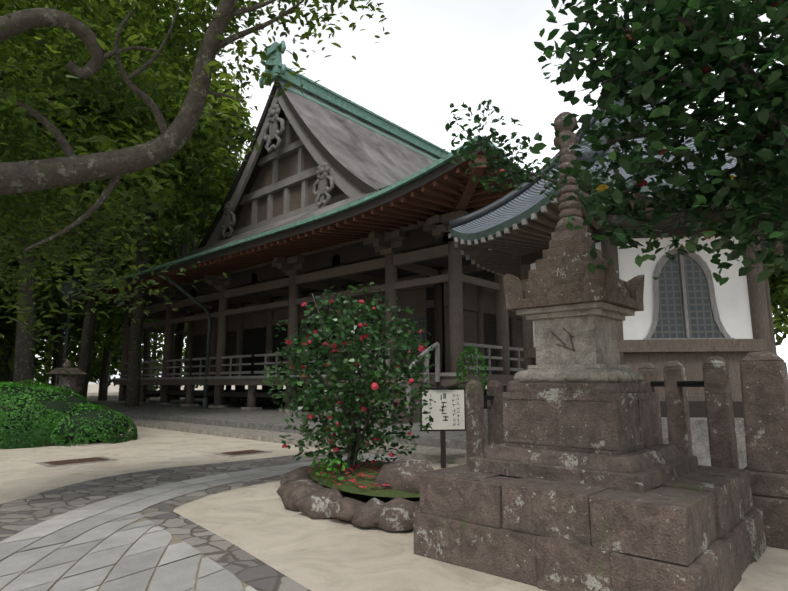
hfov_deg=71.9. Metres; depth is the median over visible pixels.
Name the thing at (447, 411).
info sign
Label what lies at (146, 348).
tree
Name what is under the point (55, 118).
camphor tree
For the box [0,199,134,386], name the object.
tree
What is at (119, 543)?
granite paving
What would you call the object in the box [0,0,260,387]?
camphor tree
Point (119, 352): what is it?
tree
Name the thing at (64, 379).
stone lantern
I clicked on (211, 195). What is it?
camphor tree
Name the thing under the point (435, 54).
sky
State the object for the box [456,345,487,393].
shrub
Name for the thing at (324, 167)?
hall roof
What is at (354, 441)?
camellia bush
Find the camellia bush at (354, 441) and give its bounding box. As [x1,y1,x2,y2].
[261,282,435,487]
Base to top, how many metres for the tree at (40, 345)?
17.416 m
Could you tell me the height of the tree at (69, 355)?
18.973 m
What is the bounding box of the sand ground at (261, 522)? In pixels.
[0,384,787,590]
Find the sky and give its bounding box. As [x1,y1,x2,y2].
[34,0,787,383]
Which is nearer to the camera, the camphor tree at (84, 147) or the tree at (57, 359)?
the camphor tree at (84, 147)
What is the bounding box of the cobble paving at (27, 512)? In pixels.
[0,450,409,590]
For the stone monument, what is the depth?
5.37 m
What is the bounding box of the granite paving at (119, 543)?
[0,454,398,590]
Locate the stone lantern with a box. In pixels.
[47,360,85,392]
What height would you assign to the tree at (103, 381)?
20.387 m
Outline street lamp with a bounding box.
[60,276,82,367]
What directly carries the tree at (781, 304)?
on the sand ground at (261, 522)
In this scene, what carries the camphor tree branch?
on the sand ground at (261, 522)
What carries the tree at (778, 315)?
on the sand ground at (261, 522)
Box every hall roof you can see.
[61,40,523,307]
[448,27,787,275]
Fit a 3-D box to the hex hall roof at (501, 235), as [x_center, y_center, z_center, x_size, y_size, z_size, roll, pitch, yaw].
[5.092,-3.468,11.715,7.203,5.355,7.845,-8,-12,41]
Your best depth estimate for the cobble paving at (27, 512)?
6.87 m
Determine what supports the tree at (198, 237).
on the sand ground at (261, 522)
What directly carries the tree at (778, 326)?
on the sand ground at (261, 522)
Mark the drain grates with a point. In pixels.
(106, 459)
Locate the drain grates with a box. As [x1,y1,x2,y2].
[36,449,270,466]
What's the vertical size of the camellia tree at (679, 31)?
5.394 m
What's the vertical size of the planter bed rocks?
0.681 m
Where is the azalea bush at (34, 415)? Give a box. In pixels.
[0,380,137,448]
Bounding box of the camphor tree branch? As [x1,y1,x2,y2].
[0,0,389,375]
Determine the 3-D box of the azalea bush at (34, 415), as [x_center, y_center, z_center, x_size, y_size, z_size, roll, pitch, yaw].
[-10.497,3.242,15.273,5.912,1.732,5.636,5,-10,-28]
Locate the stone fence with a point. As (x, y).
(715, 383)
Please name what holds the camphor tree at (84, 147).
on the sand ground at (261, 522)
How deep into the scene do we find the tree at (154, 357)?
70.05 m
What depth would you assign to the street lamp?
19.65 m
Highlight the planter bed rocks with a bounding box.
[276,459,433,531]
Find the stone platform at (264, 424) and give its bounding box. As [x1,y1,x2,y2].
[91,399,486,464]
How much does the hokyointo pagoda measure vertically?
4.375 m
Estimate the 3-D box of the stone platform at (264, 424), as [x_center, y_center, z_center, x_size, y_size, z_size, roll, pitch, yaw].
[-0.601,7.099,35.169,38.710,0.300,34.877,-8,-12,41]
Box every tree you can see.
[0,0,201,259]
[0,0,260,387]
[0,3,135,197]
[0,194,106,334]
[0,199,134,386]
[0,200,182,385]
[0,240,56,354]
[0,297,122,389]
[0,304,96,387]
[34,311,184,397]
[42,199,209,400]
[46,20,256,405]
[50,20,216,399]
[89,259,201,390]
[122,203,220,398]
[170,58,251,399]
[184,169,235,397]
[441,0,787,285]
[766,138,787,324]
[767,258,787,345]
[773,300,787,317]
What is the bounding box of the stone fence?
[465,356,738,468]
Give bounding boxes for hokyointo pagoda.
[413,112,765,590]
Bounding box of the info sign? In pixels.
[418,381,468,467]
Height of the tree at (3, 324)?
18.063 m
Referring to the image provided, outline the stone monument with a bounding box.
[739,351,787,549]
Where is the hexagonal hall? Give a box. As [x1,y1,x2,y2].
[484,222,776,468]
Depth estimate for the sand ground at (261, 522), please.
5.92 m

